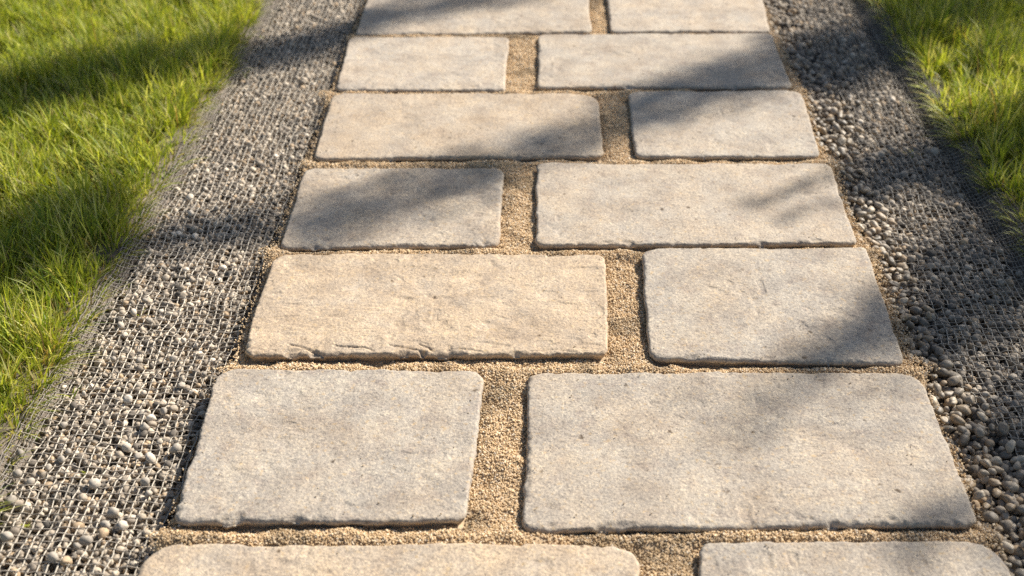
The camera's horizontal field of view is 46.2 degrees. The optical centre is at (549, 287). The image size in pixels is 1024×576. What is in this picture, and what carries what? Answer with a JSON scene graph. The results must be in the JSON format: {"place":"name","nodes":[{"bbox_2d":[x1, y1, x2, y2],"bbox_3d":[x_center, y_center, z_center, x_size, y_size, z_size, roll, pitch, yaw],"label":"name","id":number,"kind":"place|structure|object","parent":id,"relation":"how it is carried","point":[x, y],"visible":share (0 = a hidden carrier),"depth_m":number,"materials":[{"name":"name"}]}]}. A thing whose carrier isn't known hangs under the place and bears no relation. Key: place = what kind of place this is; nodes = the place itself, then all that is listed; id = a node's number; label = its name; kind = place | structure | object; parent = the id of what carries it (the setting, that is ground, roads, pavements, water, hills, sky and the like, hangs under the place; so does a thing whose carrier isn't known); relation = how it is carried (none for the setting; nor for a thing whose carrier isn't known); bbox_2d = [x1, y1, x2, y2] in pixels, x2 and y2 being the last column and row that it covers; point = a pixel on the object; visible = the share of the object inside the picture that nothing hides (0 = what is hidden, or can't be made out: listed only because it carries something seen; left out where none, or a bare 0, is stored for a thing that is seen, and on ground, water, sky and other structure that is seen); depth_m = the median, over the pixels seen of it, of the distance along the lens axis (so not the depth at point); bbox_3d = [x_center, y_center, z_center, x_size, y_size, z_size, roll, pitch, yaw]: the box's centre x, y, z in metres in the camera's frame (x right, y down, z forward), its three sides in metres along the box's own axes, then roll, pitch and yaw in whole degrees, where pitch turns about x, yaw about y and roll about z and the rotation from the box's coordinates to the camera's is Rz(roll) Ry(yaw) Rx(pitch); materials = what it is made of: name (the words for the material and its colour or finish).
{"place":"outdoors","nodes":[
{"label":"outdoors","id":0,"kind":"place"},
{"bbox_2d":[0,0,366,575],"bbox_3d":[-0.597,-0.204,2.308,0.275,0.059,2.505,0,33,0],"label":"gravel","id":1,"kind":"structure","parent":0,"point":[94,483],"depth_m":1.87,"materials":[{"name":"gravel"}]},
{"bbox_2d":[0,0,363,575],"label":"gravel netting","id":2,"kind":"object","parent":1,"relation":"on","point":[165,311],"visible":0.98,"depth_m":1.94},
{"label":"ground","id":3,"kind":"structure","parent":0,"visible":0},
{"bbox_2d":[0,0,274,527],"bbox_3d":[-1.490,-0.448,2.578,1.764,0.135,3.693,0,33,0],"label":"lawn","id":4,"kind":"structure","parent":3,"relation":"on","point":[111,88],"depth_m":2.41,"materials":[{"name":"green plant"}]},
{"bbox_2d":[175,369,483,529],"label":"paving slab","id":5,"kind":"structure","parent":3,"relation":"on","point":[297,442],"depth_m":1.59,"materials":[{"name":"stone"}]},
{"bbox_2d":[137,543,639,575],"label":"paving slab","id":6,"kind":"structure","parent":3,"relation":"on","point":[455,559],"depth_m":1.43,"materials":[{"name":"stone"}]},
{"bbox_2d":[281,168,504,252],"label":"paving slab","id":7,"kind":"structure","parent":3,"relation":"on","point":[367,208],"depth_m":2.15,"materials":[{"name":"stone"}]},
{"bbox_2d":[336,37,508,93],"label":"paving slab","id":8,"kind":"structure","parent":3,"relation":"on","point":[433,64],"depth_m":2.71,"materials":[{"name":"stone"}]},
{"bbox_2d":[137,0,1008,575],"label":"sand","id":9,"kind":"structure","parent":3,"relation":"on","point":[495,498],"depth_m":1.75,"materials":[{"name":"sand"}]},
{"bbox_2d":[245,253,608,362],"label":"paving slab","id":10,"kind":"structure","parent":9,"relation":"on","point":[388,307],"depth_m":1.87,"materials":[{"name":"stone"}]},
{"bbox_2d":[314,93,603,162],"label":"paving slab","id":11,"kind":"structure","parent":9,"relation":"on","point":[459,127],"depth_m":2.42,"materials":[{"name":"stone"}]},
{"bbox_2d":[356,0,591,35],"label":"paving slab","id":12,"kind":"structure","parent":9,"relation":"on","point":[413,17],"depth_m":2.96,"materials":[{"name":"stone"}]},
{"bbox_2d":[537,33,791,92],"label":"paving slab","id":13,"kind":"structure","parent":9,"relation":"on","point":[714,62],"depth_m":2.71,"materials":[{"name":"stone"}]},
{"bbox_2d":[535,162,856,250],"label":"paving slab","id":14,"kind":"structure","parent":9,"relation":"on","point":[705,206],"depth_m":2.15,"materials":[{"name":"stone"}]},
{"bbox_2d":[522,371,975,534],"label":"paving slab","id":15,"kind":"structure","parent":9,"relation":"on","point":[705,452],"depth_m":1.59,"materials":[{"name":"stone"}]},
{"bbox_2d":[606,0,769,33],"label":"paving slab","id":16,"kind":"structure","parent":3,"relation":"on","point":[675,16],"depth_m":2.96,"materials":[{"name":"stone"}]},
{"bbox_2d":[628,90,818,162],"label":"paving slab","id":17,"kind":"structure","parent":3,"relation":"on","point":[700,127],"depth_m":2.43,"materials":[{"name":"stone"}]},
{"bbox_2d":[642,247,902,368],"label":"paving slab","id":18,"kind":"structure","parent":3,"relation":"on","point":[830,301],"depth_m":1.87,"materials":[{"name":"stone"}]},
{"bbox_2d":[698,541,1010,575],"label":"paving slab","id":19,"kind":"structure","parent":3,"relation":"on","point":[884,558],"depth_m":1.43,"materials":[{"name":"stone"}]},
{"bbox_2d":[763,0,1023,574],"bbox_3d":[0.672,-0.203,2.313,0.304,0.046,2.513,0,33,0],"label":"gravel","id":20,"kind":"structure","parent":3,"relation":"on","point":[817,76],"depth_m":2.11,"materials":[{"name":"gravel"}]},
{"bbox_2d":[818,127,825,134],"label":"pebble","id":21,"kind":"object","parent":20,"relation":"on","point":[822,130],"visible":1,"depth_m":2.46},
{"bbox_2d":[828,146,834,152],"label":"pebble","id":22,"kind":"object","parent":20,"relation":"on","point":[831,149],"visible":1,"depth_m":2.38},
{"bbox_2d":[828,135,836,139],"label":"pebble","id":23,"kind":"object","parent":20,"relation":"on","point":[832,137],"visible":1,"depth_m":2.44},
{"bbox_2d":[833,123,840,131],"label":"pebble","id":24,"kind":"object","parent":20,"relation":"on","point":[836,127],"visible":1,"depth_m":2.47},
{"bbox_2d":[836,137,845,145],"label":"pebble","id":25,"kind":"object","parent":20,"relation":"on","point":[841,141],"visible":1,"depth_m":2.42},
{"bbox_2d":[835,169,846,175],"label":"pebble","id":26,"kind":"object","parent":20,"relation":"on","point":[842,172],"visible":0.76,"depth_m":2.30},
{"bbox_2d":[837,147,845,155],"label":"pebble","id":27,"kind":"object","parent":20,"relation":"on","point":[841,151],"visible":1,"depth_m":2.38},
{"bbox_2d":[837,120,847,125],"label":"pebble","id":28,"kind":"object","parent":20,"relation":"on","point":[842,122],"visible":1,"depth_m":2.49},
{"bbox_2d":[845,174,853,181],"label":"pebble","id":29,"kind":"object","parent":20,"relation":"on","point":[849,177],"visible":0.98,"depth_m":2.29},
{"bbox_2d":[845,114,853,119],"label":"pebble","id":30,"kind":"object","parent":20,"relation":"on","point":[849,116],"visible":1,"depth_m":2.51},
{"bbox_2d":[856,183,862,192],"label":"pebble","id":31,"kind":"object","parent":20,"relation":"on","point":[860,186],"visible":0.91,"depth_m":2.26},
{"bbox_2d":[855,223,864,231],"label":"pebble","id":32,"kind":"object","parent":20,"relation":"on","point":[861,226],"visible":0.81,"depth_m":2.13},
{"bbox_2d":[856,126,863,132],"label":"pebble","id":33,"kind":"object","parent":20,"relation":"on","point":[859,129],"visible":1,"depth_m":2.46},
{"bbox_2d":[855,211,866,218],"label":"pebble","id":34,"kind":"object","parent":20,"relation":"on","point":[859,214],"visible":1,"depth_m":2.16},
{"bbox_2d":[860,188,868,193],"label":"pebble","id":35,"kind":"object","parent":20,"relation":"on","point":[864,191],"visible":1,"depth_m":2.24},
{"bbox_2d":[866,206,874,213],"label":"pebble","id":36,"kind":"object","parent":20,"relation":"on","point":[870,209],"visible":1,"depth_m":2.18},
{"bbox_2d":[868,239,878,245],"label":"pebble","id":37,"kind":"object","parent":20,"relation":"on","point":[872,241],"visible":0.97,"depth_m":2.08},
{"bbox_2d":[869,220,878,227],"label":"pebble","id":38,"kind":"object","parent":20,"relation":"on","point":[873,223],"visible":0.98,"depth_m":2.14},
{"bbox_2d":[874,202,883,208],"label":"pebble","id":39,"kind":"object","parent":20,"relation":"on","point":[879,205],"visible":1,"depth_m":2.20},
{"bbox_2d":[876,212,886,220],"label":"pebble","id":40,"kind":"object","parent":20,"relation":"on","point":[881,216],"visible":1,"depth_m":2.17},
{"bbox_2d":[876,261,887,267],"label":"pebble","id":41,"kind":"object","parent":20,"relation":"on","point":[883,263],"visible":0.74,"depth_m":2.02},
{"bbox_2d":[878,243,890,250],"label":"pebble","id":42,"kind":"object","parent":20,"relation":"on","point":[886,246],"visible":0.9,"depth_m":2.08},
{"bbox_2d":[880,250,888,257],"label":"pebble","id":43,"kind":"object","parent":20,"relation":"on","point":[883,252],"visible":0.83,"depth_m":2.05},
{"bbox_2d":[883,274,891,280],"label":"pebble","id":44,"kind":"object","parent":20,"relation":"on","point":[888,276],"visible":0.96,"depth_m":1.99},
{"bbox_2d":[883,238,893,245],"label":"pebble","id":45,"kind":"object","parent":20,"relation":"on","point":[888,241],"visible":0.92,"depth_m":2.09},
{"bbox_2d":[887,256,894,265],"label":"pebble","id":46,"kind":"object","parent":20,"relation":"on","point":[890,260],"visible":0.99,"depth_m":2.04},
{"bbox_2d":[888,280,899,287],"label":"pebble","id":47,"kind":"object","parent":20,"relation":"on","point":[891,283],"visible":1,"depth_m":1.98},
{"bbox_2d":[896,263,907,270],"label":"pebble","id":48,"kind":"object","parent":20,"relation":"on","point":[903,266],"visible":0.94,"depth_m":2.03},
{"bbox_2d":[898,297,907,303],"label":"pebble","id":49,"kind":"object","parent":20,"relation":"on","point":[903,300],"visible":0.91,"depth_m":1.93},
{"bbox_2d":[899,313,909,321],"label":"pebble","id":50,"kind":"object","parent":20,"relation":"on","point":[903,315],"visible":0.96,"depth_m":1.89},
{"bbox_2d":[903,273,910,280],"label":"pebble","id":51,"kind":"object","parent":20,"relation":"on","point":[906,277],"visible":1,"depth_m":1.99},
{"bbox_2d":[794,0,1023,455],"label":"gravel netting","id":52,"kind":"object","parent":20,"relation":"on","point":[919,178],"visible":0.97,"depth_m":2.25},
{"bbox_2d":[905,320,913,329],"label":"pebble","id":53,"kind":"object","parent":20,"relation":"on","point":[909,324],"visible":0.95,"depth_m":1.87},
{"bbox_2d":[909,350,921,356],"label":"pebble","id":54,"kind":"object","parent":20,"relation":"on","point":[918,352],"visible":0.89,"depth_m":1.82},
{"bbox_2d":[909,306,922,314],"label":"pebble","id":55,"kind":"object","parent":20,"relation":"on","point":[915,310],"visible":1,"depth_m":1.92,"materials":[{"name":"stone"}]},
{"bbox_2d":[919,345,927,351],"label":"pebble","id":56,"kind":"object","parent":20,"relation":"on","point":[923,348],"visible":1,"depth_m":1.82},
{"bbox_2d":[918,317,929,326],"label":"pebble","id":57,"kind":"object","parent":20,"relation":"on","point":[923,322],"visible":1,"depth_m":1.89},
{"bbox_2d":[922,305,933,312],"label":"pebble","id":58,"kind":"object","parent":20,"relation":"on","point":[926,308],"visible":0.97,"depth_m":1.91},
{"bbox_2d":[923,335,933,341],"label":"pebble","id":59,"kind":"object","parent":20,"relation":"on","point":[928,338],"visible":1,"depth_m":1.85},
{"bbox_2d":[926,311,931,319],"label":"pebble","id":60,"kind":"object","parent":20,"relation":"on","point":[928,315],"visible":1,"depth_m":1.90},
{"bbox_2d":[929,395,937,406],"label":"pebble","id":61,"kind":"object","parent":20,"relation":"on","point":[934,400],"visible":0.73,"depth_m":1.72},
{"bbox_2d":[933,383,940,395],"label":"pebble","id":62,"kind":"object","parent":20,"relation":"on","point":[936,388],"visible":1,"depth_m":1.73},
{"bbox_2d":[933,405,943,414],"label":"pebble","id":63,"kind":"object","parent":20,"relation":"on","point":[940,411],"visible":0.78,"depth_m":1.69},
{"bbox_2d":[934,347,943,355],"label":"pebble","id":64,"kind":"object","parent":20,"relation":"on","point":[938,351],"visible":1,"depth_m":1.82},
{"bbox_2d":[934,368,949,376],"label":"pebble","id":65,"kind":"object","parent":20,"relation":"on","point":[943,372],"visible":0.98,"depth_m":1.77,"materials":[{"name":"stone"}]},
{"bbox_2d":[939,355,947,361],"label":"pebble","id":66,"kind":"object","parent":20,"relation":"on","point":[943,357],"visible":0.79,"depth_m":1.81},
{"bbox_2d":[940,416,949,424],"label":"pebble","id":67,"kind":"object","parent":20,"relation":"on","point":[944,419],"visible":0.98,"depth_m":1.68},
{"bbox_2d":[939,360,953,368],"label":"pebble","id":68,"kind":"object","parent":20,"relation":"on","point":[946,364],"visible":0.98,"depth_m":1.78,"materials":[{"name":"stone"}]},
{"bbox_2d":[940,425,954,433],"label":"pebble","id":69,"kind":"object","parent":20,"relation":"on","point":[949,430],"visible":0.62,"depth_m":1.66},
{"bbox_2d":[943,391,953,397],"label":"pebble","id":70,"kind":"object","parent":20,"relation":"on","point":[948,394],"visible":0.96,"depth_m":1.74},
{"bbox_2d":[946,375,959,385],"bbox_3d":[0.592,0.136,1.758,0.020,0.010,0.014,-24,69,9],"label":"pebble","id":71,"kind":"object","parent":20,"relation":"on","point":[953,380],"visible":1,"depth_m":1.75,"materials":[{"name":"stone"}]},
{"bbox_2d":[949,397,956,405],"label":"pebble","id":72,"kind":"object","parent":20,"relation":"on","point":[953,401],"visible":1,"depth_m":1.72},
{"bbox_2d":[948,371,962,381],"bbox_3d":[0.599,0.131,1.774,0.016,0.012,0.029,-21,43,-35],"label":"pebble","id":73,"kind":"object","parent":20,"relation":"on","point":[952,373],"visible":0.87,"depth_m":1.77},
{"bbox_2d":[950,414,964,425],"bbox_3d":[0.570,0.185,1.679,0.023,0.014,0.013,32,54,34],"label":"pebble","id":74,"kind":"object","parent":20,"relation":"on","point":[957,420],"visible":1,"depth_m":1.67,"materials":[{"name":"stone"}]},
{"bbox_2d":[954,387,963,395],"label":"pebble","id":75,"kind":"object","parent":20,"relation":"on","point":[959,391],"visible":1,"depth_m":1.73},
{"bbox_2d":[957,425,966,432],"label":"pebble","id":76,"kind":"object","parent":20,"relation":"on","point":[962,429],"visible":1,"depth_m":1.66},
{"bbox_2d":[955,405,970,414],"bbox_3d":[0.587,0.172,1.700,0.023,0.011,0.014,25,47,12],"label":"pebble","id":77,"kind":"object","parent":20,"relation":"on","point":[965,409],"visible":1,"depth_m":1.70,"materials":[{"name":"stone"}]},
{"bbox_2d":[958,434,969,445],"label":"pebble","id":78,"kind":"object","parent":20,"relation":"on","point":[964,440],"visible":1,"depth_m":1.65,"materials":[{"name":"stone"}]},
{"bbox_2d":[964,424,972,430],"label":"pebble","id":79,"kind":"object","parent":20,"relation":"on","point":[968,427],"visible":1,"depth_m":1.67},
{"bbox_2d":[964,395,974,403],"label":"pebble","id":80,"kind":"object","parent":20,"relation":"on","point":[969,399],"visible":1,"depth_m":1.72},
{"bbox_2d":[966,481,975,490],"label":"pebble","id":81,"kind":"object","parent":20,"relation":"on","point":[972,484],"visible":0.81,"depth_m":1.57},
{"bbox_2d":[972,441,980,448],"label":"pebble","id":82,"kind":"object","parent":20,"relation":"on","point":[975,445],"visible":1,"depth_m":1.63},
{"bbox_2d":[972,490,985,499],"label":"pebble","id":83,"kind":"object","parent":20,"relation":"on","point":[978,494],"visible":1,"depth_m":1.54,"materials":[{"name":"stone"}]},
{"bbox_2d":[973,423,984,432],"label":"pebble","id":84,"kind":"object","parent":20,"relation":"on","point":[980,425],"visible":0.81,"depth_m":1.67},
{"bbox_2d":[975,427,984,437],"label":"pebble","id":85,"kind":"object","parent":20,"relation":"on","point":[979,432],"visible":1,"depth_m":1.65,"materials":[{"name":"stone"}]},
{"bbox_2d":[977,412,987,421],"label":"pebble","id":86,"kind":"object","parent":20,"relation":"on","point":[982,416],"visible":1,"depth_m":1.69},
{"bbox_2d":[979,469,988,475],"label":"pebble","id":87,"kind":"object","parent":20,"relation":"on","point":[982,472],"visible":1,"depth_m":1.58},
{"bbox_2d":[982,446,987,453],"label":"pebble","id":88,"kind":"object","parent":20,"relation":"on","point":[985,450],"visible":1,"depth_m":1.63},
{"bbox_2d":[981,403,989,410],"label":"pebble","id":89,"kind":"object","parent":20,"relation":"on","point":[984,406],"visible":1,"depth_m":1.71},
{"bbox_2d":[980,459,991,468],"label":"pebble","id":90,"kind":"object","parent":20,"relation":"on","point":[986,463],"visible":0.91,"depth_m":1.61,"materials":[{"name":"stone"}]},
{"bbox_2d":[982,503,989,508],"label":"pebble","id":91,"kind":"object","parent":20,"relation":"on","point":[985,505],"visible":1,"depth_m":1.54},
{"bbox_2d":[983,453,992,459],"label":"pebble","id":92,"kind":"object","parent":20,"relation":"on","point":[987,456],"visible":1,"depth_m":1.62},
{"bbox_2d":[981,511,998,523],"bbox_3d":[0.558,0.290,1.522,0.022,0.015,0.017,7,22,29],"label":"pebble","id":93,"kind":"object","parent":20,"relation":"on","point":[991,517],"visible":0.99,"depth_m":1.52,"materials":[{"name":"stone"}]},
{"bbox_2d":[988,423,994,431],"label":"pebble","id":94,"kind":"object","parent":20,"relation":"on","point":[991,427],"visible":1,"depth_m":1.67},
{"bbox_2d":[988,468,996,474],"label":"pebble","id":95,"kind":"object","parent":20,"relation":"on","point":[992,471],"visible":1,"depth_m":1.59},
{"bbox_2d":[984,531,1001,543],"bbox_3d":[0.551,0.308,1.488,0.013,0.015,0.023,-23,34,-40],"label":"pebble","id":96,"kind":"object","parent":20,"relation":"on","point":[999,537],"visible":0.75,"depth_m":1.48,"materials":[{"name":"stone"}]},
{"bbox_2d":[988,478,1001,485],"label":"pebble","id":97,"kind":"object","parent":20,"relation":"on","point":[994,482],"visible":1,"depth_m":1.57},
{"bbox_2d":[990,456,1001,464],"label":"pebble","id":98,"kind":"object","parent":20,"relation":"on","point":[996,460],"visible":1,"depth_m":1.61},
{"bbox_2d":[992,488,1001,497],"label":"pebble","id":99,"kind":"object","parent":20,"relation":"on","point":[997,492],"visible":1,"depth_m":1.55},
{"bbox_2d":[991,466,1003,473],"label":"pebble","id":100,"kind":"object","parent":20,"relation":"on","point":[999,470],"visible":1,"depth_m":1.59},
{"bbox_2d":[993,524,1002,531],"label":"pebble","id":101,"kind":"object","parent":20,"relation":"on","point":[999,528],"visible":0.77,"depth_m":1.50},
{"bbox_2d":[998,551,1007,560],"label":"pebble","id":102,"kind":"object","parent":20,"relation":"on","point":[1003,557],"visible":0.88,"depth_m":1.46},
{"bbox_2d":[998,422,1009,434],"bbox_3d":[0.630,0.195,1.667,0.016,0.011,0.022,22,50,7],"label":"pebble","id":103,"kind":"object","parent":20,"relation":"on","point":[1003,428],"visible":1,"depth_m":1.66,"materials":[{"name":"stone"}]},
{"bbox_2d":[997,541,1013,553],"bbox_3d":[0.563,0.318,1.479,0.014,0.010,0.021,-38,45,-28],"label":"pebble","id":104,"kind":"object","parent":20,"relation":"on","point":[1007,547],"visible":0.94,"depth_m":1.47,"materials":[{"name":"stone"}]},
{"bbox_2d":[1000,494,1012,502],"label":"pebble","id":105,"kind":"object","parent":20,"relation":"on","point":[1005,498],"visible":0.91,"depth_m":1.55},
{"bbox_2d":[1004,475,1011,480],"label":"pebble","id":106,"kind":"object","parent":20,"relation":"on","point":[1007,478],"visible":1,"depth_m":1.58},
{"bbox_2d":[1005,439,1015,452],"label":"pebble","id":107,"kind":"object","parent":20,"relation":"on","point":[1010,445],"visible":1,"depth_m":1.63,"materials":[{"name":"stone"}]},
{"bbox_2d":[1005,503,1015,510],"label":"pebble","id":108,"kind":"object","parent":20,"relation":"on","point":[1009,506],"visible":1,"depth_m":1.53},
{"bbox_2d":[1007,482,1018,491],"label":"pebble","id":109,"kind":"object","parent":20,"relation":"on","point":[1013,487],"visible":1,"depth_m":1.56,"materials":[{"name":"stone"}]},
{"bbox_2d":[1010,560,1021,566],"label":"pebble","id":110,"kind":"object","parent":20,"relation":"on","point":[1016,563],"visible":1,"depth_m":1.45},
{"bbox_2d":[1012,461,1020,469],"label":"pebble","id":111,"kind":"object","parent":20,"relation":"on","point":[1017,465],"visible":1,"depth_m":1.60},
{"bbox_2d":[1010,455,1023,463],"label":"pebble","id":112,"kind":"object","parent":20,"relation":"on","point":[1019,458],"visible":0.98,"depth_m":1.61,"materials":[{"name":"stone"}]},
{"bbox_2d":[1014,568,1023,575],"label":"pebble","id":113,"kind":"object","parent":20,"relation":"on","point":[1019,572],"visible":1,"depth_m":1.44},
{"bbox_2d":[1015,440,1023,448],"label":"pebble","id":114,"kind":"object","parent":20,"relation":"on","point":[1019,443],"visible":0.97,"depth_m":1.64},
{"bbox_2d":[1017,505,1023,513],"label":"pebble","id":115,"kind":"object","parent":20,"relation":"on","point":[1020,508],"visible":1,"depth_m":1.53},
{"bbox_2d":[863,0,1023,294],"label":"lawn","id":116,"kind":"structure","parent":3,"relation":"on","point":[973,50],"depth_m":2.67,"materials":[{"name":"green plant"}]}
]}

